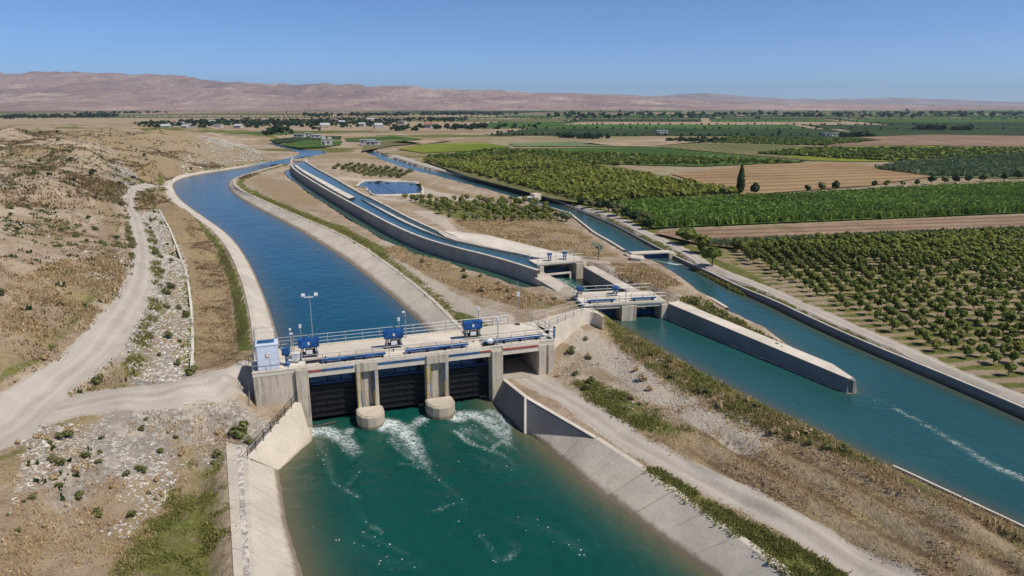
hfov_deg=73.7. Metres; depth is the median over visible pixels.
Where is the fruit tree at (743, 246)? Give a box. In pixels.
[739,242,748,255]
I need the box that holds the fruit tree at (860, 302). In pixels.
[857,298,864,307]
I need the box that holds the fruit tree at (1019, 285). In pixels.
[1016,281,1023,294]
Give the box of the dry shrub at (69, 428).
[63,426,73,431]
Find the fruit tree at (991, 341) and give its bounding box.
[986,336,996,348]
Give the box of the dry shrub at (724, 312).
[721,310,728,314]
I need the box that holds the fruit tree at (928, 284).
[924,281,930,288]
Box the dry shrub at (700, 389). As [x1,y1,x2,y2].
[696,384,704,392]
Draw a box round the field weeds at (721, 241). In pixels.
[692,225,1023,246]
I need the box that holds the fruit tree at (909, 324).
[904,319,913,328]
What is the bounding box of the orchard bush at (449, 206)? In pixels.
[445,204,453,209]
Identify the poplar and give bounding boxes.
[736,164,744,193]
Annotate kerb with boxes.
[159,209,193,368]
[355,180,423,195]
[539,204,625,251]
[706,295,728,309]
[892,465,1023,528]
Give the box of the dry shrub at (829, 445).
[822,441,834,450]
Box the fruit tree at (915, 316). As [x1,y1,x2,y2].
[911,312,923,323]
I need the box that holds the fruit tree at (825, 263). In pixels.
[821,260,829,267]
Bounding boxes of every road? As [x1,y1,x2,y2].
[0,184,163,448]
[44,360,253,423]
[390,155,1023,404]
[516,374,916,575]
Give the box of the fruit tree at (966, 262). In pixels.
[963,258,971,268]
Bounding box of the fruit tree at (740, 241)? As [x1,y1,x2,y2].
[737,239,746,246]
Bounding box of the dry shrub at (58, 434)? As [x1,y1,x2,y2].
[54,432,64,439]
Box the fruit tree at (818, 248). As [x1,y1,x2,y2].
[816,243,825,252]
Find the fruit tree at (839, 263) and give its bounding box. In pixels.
[835,259,844,268]
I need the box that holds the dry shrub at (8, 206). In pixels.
[5,203,13,208]
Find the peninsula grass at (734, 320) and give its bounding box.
[675,294,781,342]
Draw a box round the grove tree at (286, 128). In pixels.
[283,124,289,134]
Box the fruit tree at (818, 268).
[814,264,821,274]
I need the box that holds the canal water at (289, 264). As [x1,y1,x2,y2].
[174,164,485,383]
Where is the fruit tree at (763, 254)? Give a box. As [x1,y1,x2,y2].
[760,248,768,263]
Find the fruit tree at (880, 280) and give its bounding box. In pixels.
[875,277,885,283]
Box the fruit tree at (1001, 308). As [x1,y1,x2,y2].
[996,305,1006,313]
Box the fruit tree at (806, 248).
[804,246,811,254]
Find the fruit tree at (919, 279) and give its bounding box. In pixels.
[916,276,922,284]
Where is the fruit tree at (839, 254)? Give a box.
[836,251,844,258]
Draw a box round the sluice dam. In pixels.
[252,322,554,430]
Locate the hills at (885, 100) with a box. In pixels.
[529,92,1023,104]
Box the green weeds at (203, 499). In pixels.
[106,452,241,575]
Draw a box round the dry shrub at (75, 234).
[72,231,79,236]
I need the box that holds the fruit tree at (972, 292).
[967,290,977,296]
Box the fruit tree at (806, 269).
[803,267,809,273]
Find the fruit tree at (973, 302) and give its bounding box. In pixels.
[968,297,980,308]
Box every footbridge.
[518,193,540,199]
[624,250,676,258]
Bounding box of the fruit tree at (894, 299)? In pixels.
[892,296,898,304]
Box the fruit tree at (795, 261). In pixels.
[792,258,799,268]
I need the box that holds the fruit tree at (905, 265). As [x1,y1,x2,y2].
[901,261,908,269]
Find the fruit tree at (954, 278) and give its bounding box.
[950,274,956,280]
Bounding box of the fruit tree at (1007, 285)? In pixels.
[999,282,1011,290]
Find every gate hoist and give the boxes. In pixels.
[297,334,318,361]
[383,325,403,348]
[462,319,481,339]
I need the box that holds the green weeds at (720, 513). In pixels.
[643,465,852,575]
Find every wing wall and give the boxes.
[248,401,312,469]
[494,379,596,463]
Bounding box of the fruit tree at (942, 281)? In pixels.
[935,277,946,289]
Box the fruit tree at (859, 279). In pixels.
[855,276,864,283]
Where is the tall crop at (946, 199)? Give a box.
[615,181,1023,226]
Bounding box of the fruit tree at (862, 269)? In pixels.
[858,265,867,276]
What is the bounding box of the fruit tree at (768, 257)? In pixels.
[765,253,771,262]
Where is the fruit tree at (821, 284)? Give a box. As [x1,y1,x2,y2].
[817,281,827,288]
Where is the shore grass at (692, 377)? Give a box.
[604,319,877,465]
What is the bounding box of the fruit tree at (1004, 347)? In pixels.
[999,342,1013,357]
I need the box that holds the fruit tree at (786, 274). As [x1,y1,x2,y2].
[783,270,788,280]
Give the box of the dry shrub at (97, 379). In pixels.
[91,373,103,383]
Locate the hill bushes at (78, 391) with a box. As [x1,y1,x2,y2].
[0,127,200,500]
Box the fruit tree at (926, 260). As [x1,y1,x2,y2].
[920,257,929,264]
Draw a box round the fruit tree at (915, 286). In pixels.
[911,283,920,289]
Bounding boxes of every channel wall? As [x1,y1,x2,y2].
[531,272,575,291]
[583,266,638,291]
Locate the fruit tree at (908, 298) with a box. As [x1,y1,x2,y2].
[904,294,913,307]
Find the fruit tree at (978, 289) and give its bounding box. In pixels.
[974,286,982,294]
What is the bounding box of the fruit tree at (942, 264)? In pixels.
[936,260,945,267]
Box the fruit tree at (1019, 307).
[1014,301,1023,312]
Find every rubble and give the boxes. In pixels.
[0,172,130,466]
[8,378,283,572]
[127,209,195,381]
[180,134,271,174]
[557,324,718,423]
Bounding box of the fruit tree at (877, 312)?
[874,308,881,319]
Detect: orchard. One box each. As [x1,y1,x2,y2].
[422,154,738,200]
[733,226,1023,269]
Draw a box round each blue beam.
[321,351,385,363]
[405,342,468,353]
[482,334,543,343]
[586,298,614,302]
[631,296,655,300]
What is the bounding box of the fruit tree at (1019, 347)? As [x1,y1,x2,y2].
[1012,339,1023,352]
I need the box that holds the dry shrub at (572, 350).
[566,345,575,352]
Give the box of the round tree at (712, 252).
[701,245,722,265]
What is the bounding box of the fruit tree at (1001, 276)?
[994,272,1006,282]
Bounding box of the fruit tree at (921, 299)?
[917,295,925,305]
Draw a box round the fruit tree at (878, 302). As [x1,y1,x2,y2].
[873,298,883,305]
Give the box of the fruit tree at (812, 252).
[807,248,817,259]
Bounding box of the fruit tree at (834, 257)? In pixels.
[830,254,840,265]
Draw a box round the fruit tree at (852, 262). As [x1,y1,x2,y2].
[847,259,857,270]
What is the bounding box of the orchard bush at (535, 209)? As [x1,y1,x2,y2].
[531,206,539,212]
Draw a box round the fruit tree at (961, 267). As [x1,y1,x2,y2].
[956,261,965,270]
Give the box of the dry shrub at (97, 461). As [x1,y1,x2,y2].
[94,459,102,463]
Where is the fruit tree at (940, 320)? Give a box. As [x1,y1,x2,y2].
[935,314,946,329]
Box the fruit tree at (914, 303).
[909,299,919,307]
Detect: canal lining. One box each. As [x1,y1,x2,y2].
[164,162,279,345]
[226,442,302,575]
[228,164,462,331]
[373,149,1023,418]
[567,436,797,575]
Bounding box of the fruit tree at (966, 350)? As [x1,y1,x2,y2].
[962,344,973,358]
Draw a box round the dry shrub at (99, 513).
[91,506,102,516]
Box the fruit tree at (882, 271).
[877,267,889,277]
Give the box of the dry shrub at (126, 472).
[122,470,130,476]
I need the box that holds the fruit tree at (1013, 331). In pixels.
[1008,328,1020,338]
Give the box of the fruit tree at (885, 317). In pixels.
[881,313,889,325]
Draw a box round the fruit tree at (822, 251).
[819,247,828,255]
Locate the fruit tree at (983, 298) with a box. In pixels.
[979,295,986,305]
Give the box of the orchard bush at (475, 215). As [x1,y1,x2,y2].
[471,213,479,219]
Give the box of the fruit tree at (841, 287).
[836,283,845,292]
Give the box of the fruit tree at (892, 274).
[890,270,897,276]
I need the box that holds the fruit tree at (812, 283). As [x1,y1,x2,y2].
[807,279,814,291]
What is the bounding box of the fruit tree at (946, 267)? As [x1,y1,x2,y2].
[944,263,953,270]
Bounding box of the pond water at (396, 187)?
[358,181,421,193]
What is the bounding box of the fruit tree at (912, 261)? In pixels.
[909,258,918,266]
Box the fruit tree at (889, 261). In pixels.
[885,257,894,266]
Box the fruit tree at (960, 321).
[954,317,964,327]
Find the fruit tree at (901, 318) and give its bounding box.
[896,314,905,322]
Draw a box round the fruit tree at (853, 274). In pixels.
[850,271,857,279]
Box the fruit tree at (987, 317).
[983,311,995,326]
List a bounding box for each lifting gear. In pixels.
[576,286,583,294]
[612,286,618,295]
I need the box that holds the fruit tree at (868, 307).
[864,302,873,314]
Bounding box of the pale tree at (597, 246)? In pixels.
[591,242,603,259]
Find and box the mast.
[515,281,519,324]
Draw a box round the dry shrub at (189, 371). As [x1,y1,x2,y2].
[184,365,197,375]
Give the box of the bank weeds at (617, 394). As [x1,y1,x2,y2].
[570,378,694,436]
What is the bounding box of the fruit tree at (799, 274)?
[797,271,803,281]
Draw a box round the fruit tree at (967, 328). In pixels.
[962,322,972,335]
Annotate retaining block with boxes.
[629,255,644,261]
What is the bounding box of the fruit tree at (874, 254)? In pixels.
[870,248,880,260]
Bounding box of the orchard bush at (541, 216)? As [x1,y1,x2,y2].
[538,213,545,219]
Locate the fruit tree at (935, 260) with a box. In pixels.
[932,256,942,267]
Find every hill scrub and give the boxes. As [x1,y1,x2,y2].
[0,127,258,209]
[0,163,136,465]
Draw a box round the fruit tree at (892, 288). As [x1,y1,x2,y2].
[888,284,896,293]
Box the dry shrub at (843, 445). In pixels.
[837,443,848,451]
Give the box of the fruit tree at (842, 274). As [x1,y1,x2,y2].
[838,269,846,279]
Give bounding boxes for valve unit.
[281,347,289,365]
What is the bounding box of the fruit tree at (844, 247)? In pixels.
[841,245,848,253]
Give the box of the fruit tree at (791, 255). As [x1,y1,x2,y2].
[787,250,797,260]
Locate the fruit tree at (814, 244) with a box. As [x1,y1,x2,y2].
[811,241,821,248]
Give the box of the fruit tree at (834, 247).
[827,244,837,251]
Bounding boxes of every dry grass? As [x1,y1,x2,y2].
[0,381,241,575]
[374,245,569,310]
[455,216,617,256]
[626,402,1023,575]
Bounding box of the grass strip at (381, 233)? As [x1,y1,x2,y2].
[284,170,536,286]
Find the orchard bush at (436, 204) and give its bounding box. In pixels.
[430,201,439,209]
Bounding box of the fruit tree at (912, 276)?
[909,271,916,283]
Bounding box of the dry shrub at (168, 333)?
[164,331,172,338]
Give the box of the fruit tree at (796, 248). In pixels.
[791,244,801,253]
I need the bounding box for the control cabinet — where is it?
[255,339,280,371]
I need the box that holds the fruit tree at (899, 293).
[894,289,901,297]
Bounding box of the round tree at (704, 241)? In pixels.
[694,234,710,252]
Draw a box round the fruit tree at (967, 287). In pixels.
[963,284,971,292]
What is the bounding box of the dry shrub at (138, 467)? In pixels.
[134,465,143,470]
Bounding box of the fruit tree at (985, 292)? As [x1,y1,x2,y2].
[982,289,990,297]
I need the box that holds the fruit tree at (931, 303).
[926,299,936,311]
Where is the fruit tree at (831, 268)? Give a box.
[829,265,835,275]
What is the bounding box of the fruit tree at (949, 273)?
[946,270,952,276]
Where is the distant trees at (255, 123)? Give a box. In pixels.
[0,109,1023,142]
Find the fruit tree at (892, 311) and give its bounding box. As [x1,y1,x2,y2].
[887,306,897,315]
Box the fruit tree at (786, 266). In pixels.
[783,262,791,269]
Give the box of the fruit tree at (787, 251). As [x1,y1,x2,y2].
[785,249,791,258]
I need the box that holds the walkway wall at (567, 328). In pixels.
[533,308,603,348]
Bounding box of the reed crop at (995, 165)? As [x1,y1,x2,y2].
[874,152,1023,176]
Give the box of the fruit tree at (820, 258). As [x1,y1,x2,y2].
[816,254,826,264]
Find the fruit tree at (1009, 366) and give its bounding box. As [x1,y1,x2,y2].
[1004,362,1017,375]
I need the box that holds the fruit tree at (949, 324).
[943,320,957,330]
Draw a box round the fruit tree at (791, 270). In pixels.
[788,267,794,274]
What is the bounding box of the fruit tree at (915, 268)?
[910,266,918,271]
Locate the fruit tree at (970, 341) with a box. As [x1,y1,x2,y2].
[966,338,977,345]
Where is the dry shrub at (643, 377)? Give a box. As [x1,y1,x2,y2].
[637,373,647,380]
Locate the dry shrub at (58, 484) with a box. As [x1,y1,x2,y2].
[54,482,63,486]
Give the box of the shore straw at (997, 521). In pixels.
[603,317,1023,545]
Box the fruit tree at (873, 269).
[871,266,877,273]
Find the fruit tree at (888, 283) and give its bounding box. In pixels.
[885,280,894,292]
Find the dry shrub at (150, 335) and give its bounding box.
[145,332,153,337]
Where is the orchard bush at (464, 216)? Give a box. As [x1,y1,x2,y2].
[460,213,468,219]
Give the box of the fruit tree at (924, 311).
[919,306,928,314]
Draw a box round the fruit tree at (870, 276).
[866,271,875,281]
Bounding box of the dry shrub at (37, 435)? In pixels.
[33,433,41,437]
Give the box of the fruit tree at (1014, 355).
[1009,350,1020,361]
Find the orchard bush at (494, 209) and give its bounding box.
[490,207,497,213]
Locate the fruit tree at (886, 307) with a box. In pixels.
[883,305,889,313]
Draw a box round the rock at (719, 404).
[716,399,722,407]
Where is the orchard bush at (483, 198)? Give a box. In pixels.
[478,196,486,202]
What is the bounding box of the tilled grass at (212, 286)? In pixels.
[182,218,245,369]
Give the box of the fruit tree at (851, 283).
[849,279,857,289]
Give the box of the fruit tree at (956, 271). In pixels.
[952,267,960,274]
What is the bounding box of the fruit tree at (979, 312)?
[974,307,984,317]
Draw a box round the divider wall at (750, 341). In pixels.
[666,301,856,393]
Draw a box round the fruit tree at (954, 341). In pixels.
[947,334,959,350]
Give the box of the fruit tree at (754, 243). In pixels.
[751,240,762,247]
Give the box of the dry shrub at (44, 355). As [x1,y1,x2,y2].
[41,350,50,359]
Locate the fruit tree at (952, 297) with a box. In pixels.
[949,294,956,304]
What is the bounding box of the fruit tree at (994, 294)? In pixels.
[988,289,1000,301]
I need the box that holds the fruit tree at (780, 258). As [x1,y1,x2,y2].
[776,252,784,265]
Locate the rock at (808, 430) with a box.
[802,426,812,433]
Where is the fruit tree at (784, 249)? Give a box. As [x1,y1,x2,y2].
[779,245,789,255]
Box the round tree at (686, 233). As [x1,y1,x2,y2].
[675,223,697,243]
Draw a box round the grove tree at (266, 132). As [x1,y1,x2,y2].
[263,127,271,134]
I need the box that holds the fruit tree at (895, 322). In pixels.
[888,316,900,331]
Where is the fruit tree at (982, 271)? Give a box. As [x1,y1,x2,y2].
[979,268,987,274]
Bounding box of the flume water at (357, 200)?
[292,162,539,269]
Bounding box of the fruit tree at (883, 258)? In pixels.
[879,253,887,263]
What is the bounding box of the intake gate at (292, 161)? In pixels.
[290,157,307,163]
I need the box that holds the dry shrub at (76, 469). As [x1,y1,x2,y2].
[71,464,80,472]
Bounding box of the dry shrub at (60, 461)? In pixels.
[54,458,66,465]
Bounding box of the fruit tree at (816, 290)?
[813,285,821,293]
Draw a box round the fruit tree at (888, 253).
[884,250,892,257]
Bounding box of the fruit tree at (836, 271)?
[834,267,840,276]
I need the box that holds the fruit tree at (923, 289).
[918,284,928,295]
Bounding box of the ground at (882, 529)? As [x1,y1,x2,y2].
[0,123,1023,575]
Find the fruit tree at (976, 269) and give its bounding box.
[974,266,980,273]
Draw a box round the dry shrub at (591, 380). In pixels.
[587,376,595,383]
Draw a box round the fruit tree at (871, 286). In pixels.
[867,280,878,291]
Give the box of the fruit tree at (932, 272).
[927,268,937,280]
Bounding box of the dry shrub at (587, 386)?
[582,382,590,389]
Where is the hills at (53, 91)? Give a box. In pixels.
[0,71,1023,110]
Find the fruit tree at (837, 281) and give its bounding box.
[833,279,841,287]
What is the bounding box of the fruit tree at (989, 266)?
[985,264,992,269]
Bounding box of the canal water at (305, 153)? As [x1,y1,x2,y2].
[250,143,326,165]
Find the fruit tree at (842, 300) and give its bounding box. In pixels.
[838,294,844,305]
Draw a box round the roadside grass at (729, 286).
[692,268,746,295]
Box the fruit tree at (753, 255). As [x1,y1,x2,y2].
[749,250,758,259]
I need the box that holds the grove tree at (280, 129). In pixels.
[276,126,283,134]
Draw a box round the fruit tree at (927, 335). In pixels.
[922,330,932,344]
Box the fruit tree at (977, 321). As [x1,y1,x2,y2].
[973,318,981,326]
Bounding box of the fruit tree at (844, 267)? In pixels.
[840,264,847,270]
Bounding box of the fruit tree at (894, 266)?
[889,263,898,271]
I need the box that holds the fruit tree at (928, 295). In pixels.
[923,291,931,301]
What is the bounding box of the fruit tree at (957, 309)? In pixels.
[955,306,960,317]
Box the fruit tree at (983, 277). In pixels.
[980,274,987,279]
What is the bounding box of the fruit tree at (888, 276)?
[883,272,890,279]
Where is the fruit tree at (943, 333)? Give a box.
[938,328,952,343]
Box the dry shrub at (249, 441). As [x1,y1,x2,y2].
[244,436,253,443]
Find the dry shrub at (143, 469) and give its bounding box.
[141,466,147,472]
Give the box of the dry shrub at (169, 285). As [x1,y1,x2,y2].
[166,282,175,287]
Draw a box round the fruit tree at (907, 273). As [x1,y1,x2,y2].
[903,269,911,277]
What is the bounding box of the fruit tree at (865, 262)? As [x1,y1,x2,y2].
[858,258,867,266]
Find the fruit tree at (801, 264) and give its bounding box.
[797,259,805,267]
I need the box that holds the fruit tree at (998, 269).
[991,264,1001,273]
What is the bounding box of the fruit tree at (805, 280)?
[802,277,809,284]
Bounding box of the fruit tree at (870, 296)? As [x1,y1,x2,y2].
[866,291,876,301]
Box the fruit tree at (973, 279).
[970,276,979,286]
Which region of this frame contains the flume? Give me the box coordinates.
[290,161,540,286]
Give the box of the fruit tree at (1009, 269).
[1006,266,1013,273]
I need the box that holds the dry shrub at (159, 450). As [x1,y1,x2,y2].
[156,447,163,452]
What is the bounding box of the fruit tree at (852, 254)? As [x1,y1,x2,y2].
[849,251,857,258]
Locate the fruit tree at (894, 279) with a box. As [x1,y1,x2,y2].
[889,276,898,283]
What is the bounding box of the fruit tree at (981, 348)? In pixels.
[976,342,990,356]
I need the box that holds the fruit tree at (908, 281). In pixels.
[904,277,910,287]
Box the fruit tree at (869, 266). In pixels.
[866,263,873,270]
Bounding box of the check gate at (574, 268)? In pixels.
[529,252,583,278]
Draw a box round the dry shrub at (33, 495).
[28,493,35,498]
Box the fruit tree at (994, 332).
[989,327,1000,338]
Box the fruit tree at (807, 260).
[804,256,812,264]
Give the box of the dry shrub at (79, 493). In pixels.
[75,490,83,499]
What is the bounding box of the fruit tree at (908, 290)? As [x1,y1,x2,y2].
[905,286,912,294]
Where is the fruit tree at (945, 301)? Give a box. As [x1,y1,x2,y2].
[939,298,950,307]
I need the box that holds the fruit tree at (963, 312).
[959,307,968,317]
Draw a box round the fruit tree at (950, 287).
[944,285,953,290]
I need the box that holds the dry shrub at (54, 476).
[49,472,59,479]
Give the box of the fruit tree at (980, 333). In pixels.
[974,327,987,341]
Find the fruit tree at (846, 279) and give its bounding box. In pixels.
[842,274,850,286]
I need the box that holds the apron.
[443,231,581,259]
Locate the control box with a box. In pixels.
[292,352,299,362]
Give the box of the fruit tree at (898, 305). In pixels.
[894,300,902,312]
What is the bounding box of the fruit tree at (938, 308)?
[934,302,944,316]
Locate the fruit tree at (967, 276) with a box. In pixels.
[963,273,969,278]
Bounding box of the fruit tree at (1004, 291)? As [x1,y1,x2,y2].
[997,287,1008,297]
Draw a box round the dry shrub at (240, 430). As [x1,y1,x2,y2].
[228,419,249,438]
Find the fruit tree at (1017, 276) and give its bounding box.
[1012,272,1023,281]
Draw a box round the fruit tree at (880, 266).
[877,263,887,268]
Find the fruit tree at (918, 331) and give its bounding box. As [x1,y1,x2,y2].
[914,327,923,339]
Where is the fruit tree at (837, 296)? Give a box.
[834,293,841,301]
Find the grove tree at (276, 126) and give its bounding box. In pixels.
[271,124,278,134]
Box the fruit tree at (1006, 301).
[1002,298,1009,305]
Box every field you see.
[0,110,949,121]
[0,110,957,114]
[0,110,1023,124]
[37,110,1023,140]
[222,132,316,134]
[270,136,341,142]
[279,140,341,147]
[344,136,419,140]
[362,140,408,150]
[367,110,1023,135]
[395,140,449,143]
[399,143,509,152]
[424,158,735,203]
[468,111,784,115]
[507,147,807,165]
[509,141,611,145]
[586,138,699,145]
[655,215,1023,246]
[659,142,819,160]
[673,162,929,193]
[751,135,857,144]
[765,146,1020,161]
[831,135,1023,146]
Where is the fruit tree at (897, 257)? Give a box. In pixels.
[893,253,900,262]
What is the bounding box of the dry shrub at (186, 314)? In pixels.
[182,312,190,317]
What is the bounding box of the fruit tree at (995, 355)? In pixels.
[989,349,1002,364]
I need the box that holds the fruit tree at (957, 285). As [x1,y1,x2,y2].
[954,282,961,290]
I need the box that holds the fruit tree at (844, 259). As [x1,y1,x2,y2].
[841,256,849,263]
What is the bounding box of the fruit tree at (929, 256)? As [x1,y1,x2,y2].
[925,254,933,265]
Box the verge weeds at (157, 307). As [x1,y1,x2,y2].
[109,215,164,388]
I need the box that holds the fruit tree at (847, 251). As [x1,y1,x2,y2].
[844,247,852,256]
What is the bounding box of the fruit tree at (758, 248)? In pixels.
[755,244,762,254]
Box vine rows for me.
[426,135,1023,164]
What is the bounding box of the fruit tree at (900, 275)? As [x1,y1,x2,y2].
[895,271,904,281]
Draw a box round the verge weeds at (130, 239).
[100,207,136,371]
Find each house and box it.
[160,124,171,126]
[213,124,223,127]
[233,124,243,127]
[293,134,305,136]
[311,134,320,137]
[319,123,329,128]
[321,136,331,144]
[359,139,374,143]
[365,141,379,144]
[373,123,382,127]
[423,123,432,127]
[655,130,667,132]
[829,133,838,135]
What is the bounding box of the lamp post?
[301,292,317,336]
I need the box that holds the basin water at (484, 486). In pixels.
[279,397,711,575]
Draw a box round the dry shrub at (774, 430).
[770,425,781,433]
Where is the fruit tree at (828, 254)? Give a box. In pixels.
[824,250,835,261]
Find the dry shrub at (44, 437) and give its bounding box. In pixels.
[39,433,48,439]
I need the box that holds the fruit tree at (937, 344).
[931,338,942,350]
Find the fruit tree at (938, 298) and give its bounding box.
[936,295,943,302]
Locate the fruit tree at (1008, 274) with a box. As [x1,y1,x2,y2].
[1004,271,1012,281]
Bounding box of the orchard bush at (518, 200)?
[515,198,522,204]
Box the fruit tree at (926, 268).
[924,265,932,272]
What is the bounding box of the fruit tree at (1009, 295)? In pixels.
[1004,292,1012,299]
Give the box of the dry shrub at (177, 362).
[173,358,181,364]
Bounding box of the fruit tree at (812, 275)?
[808,271,817,280]
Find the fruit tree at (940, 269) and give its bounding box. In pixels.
[936,266,942,273]
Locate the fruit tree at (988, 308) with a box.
[984,303,994,312]
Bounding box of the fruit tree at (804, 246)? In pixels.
[801,244,812,256]
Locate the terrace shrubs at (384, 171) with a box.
[332,162,412,177]
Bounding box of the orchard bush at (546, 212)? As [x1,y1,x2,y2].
[542,210,550,215]
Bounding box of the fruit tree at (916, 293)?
[912,290,920,298]
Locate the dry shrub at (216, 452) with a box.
[212,450,219,456]
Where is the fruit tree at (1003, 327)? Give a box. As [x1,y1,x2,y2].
[997,322,1010,334]
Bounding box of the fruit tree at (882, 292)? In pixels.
[878,288,886,297]
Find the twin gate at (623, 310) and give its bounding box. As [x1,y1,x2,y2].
[573,291,667,320]
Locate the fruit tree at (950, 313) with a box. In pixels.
[944,308,956,319]
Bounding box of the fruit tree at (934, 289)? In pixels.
[930,285,937,295]
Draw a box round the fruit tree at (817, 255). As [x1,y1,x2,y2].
[814,253,820,260]
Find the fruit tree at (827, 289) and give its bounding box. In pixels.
[823,284,830,295]
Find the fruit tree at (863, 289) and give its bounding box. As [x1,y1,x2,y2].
[855,286,866,293]
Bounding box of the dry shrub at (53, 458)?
[47,454,57,462]
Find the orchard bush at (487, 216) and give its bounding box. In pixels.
[482,213,491,220]
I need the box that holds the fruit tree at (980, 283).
[977,279,986,288]
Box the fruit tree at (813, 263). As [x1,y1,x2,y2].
[808,261,817,269]
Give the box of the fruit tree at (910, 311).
[907,307,914,318]
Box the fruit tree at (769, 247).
[764,243,774,253]
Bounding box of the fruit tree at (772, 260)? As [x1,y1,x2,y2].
[769,258,777,265]
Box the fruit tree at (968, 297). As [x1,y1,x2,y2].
[964,295,974,305]
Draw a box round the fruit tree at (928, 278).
[925,276,932,281]
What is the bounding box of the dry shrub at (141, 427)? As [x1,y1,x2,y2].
[137,424,144,429]
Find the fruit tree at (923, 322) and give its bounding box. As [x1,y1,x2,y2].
[919,318,927,329]
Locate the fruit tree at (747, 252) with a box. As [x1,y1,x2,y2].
[744,247,755,256]
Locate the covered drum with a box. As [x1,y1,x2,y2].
[482,338,494,346]
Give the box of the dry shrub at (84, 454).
[80,451,91,457]
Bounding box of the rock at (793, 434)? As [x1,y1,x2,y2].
[789,429,799,437]
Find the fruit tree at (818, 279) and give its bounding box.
[815,275,823,283]
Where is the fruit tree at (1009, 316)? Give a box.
[1001,309,1017,323]
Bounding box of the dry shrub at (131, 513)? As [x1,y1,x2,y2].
[126,510,136,516]
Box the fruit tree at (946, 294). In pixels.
[942,289,951,298]
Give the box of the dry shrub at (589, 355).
[586,352,592,358]
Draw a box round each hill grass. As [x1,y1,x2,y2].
[0,145,155,274]
[0,255,127,396]
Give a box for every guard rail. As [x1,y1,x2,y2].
[246,392,296,457]
[251,329,553,372]
[251,341,254,364]
[253,326,275,364]
[254,315,507,344]
[523,314,552,332]
[529,250,567,259]
[531,300,597,320]
[542,253,582,259]
[549,304,592,328]
[574,283,650,290]
[584,292,665,303]
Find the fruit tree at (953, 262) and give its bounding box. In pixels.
[949,260,957,267]
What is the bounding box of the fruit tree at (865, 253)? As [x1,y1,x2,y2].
[860,249,870,258]
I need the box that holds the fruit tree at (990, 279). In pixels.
[986,277,993,283]
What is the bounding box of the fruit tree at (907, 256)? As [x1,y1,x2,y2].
[902,253,911,261]
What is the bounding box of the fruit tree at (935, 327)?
[928,322,938,331]
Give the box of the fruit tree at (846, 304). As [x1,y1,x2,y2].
[843,300,850,310]
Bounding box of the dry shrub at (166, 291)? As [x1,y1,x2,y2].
[161,287,170,293]
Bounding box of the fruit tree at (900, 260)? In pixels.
[897,257,906,265]
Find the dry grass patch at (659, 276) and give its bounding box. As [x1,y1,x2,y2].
[611,261,682,289]
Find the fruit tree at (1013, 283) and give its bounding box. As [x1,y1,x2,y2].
[1007,279,1016,288]
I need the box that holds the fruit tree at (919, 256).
[914,253,921,265]
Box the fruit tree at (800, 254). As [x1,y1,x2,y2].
[796,249,804,258]
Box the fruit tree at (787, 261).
[783,259,791,264]
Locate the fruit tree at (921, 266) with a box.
[917,261,924,269]
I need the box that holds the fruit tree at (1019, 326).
[1014,321,1023,332]
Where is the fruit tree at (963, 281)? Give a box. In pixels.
[959,277,966,287]
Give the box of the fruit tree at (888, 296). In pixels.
[883,292,891,301]
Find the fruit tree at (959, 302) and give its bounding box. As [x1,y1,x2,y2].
[953,298,963,306]
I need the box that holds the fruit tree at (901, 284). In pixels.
[896,280,906,289]
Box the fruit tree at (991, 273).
[986,269,995,277]
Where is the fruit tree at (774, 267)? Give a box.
[770,263,778,271]
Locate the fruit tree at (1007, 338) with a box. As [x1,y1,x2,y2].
[1001,333,1013,343]
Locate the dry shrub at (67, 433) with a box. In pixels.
[63,431,73,437]
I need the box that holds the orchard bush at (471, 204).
[467,202,475,207]
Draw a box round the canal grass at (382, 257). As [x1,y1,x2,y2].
[245,191,464,327]
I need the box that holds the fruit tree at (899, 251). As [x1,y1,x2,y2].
[896,248,905,257]
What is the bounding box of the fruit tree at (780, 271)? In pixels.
[778,268,784,274]
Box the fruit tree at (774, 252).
[769,248,778,257]
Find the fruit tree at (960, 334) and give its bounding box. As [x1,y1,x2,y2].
[955,329,965,341]
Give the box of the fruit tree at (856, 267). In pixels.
[853,263,861,272]
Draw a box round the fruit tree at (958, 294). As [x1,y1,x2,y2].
[955,291,963,297]
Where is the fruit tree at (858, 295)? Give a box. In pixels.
[852,291,864,305]
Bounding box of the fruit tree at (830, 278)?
[827,275,837,286]
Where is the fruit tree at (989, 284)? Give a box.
[987,282,995,289]

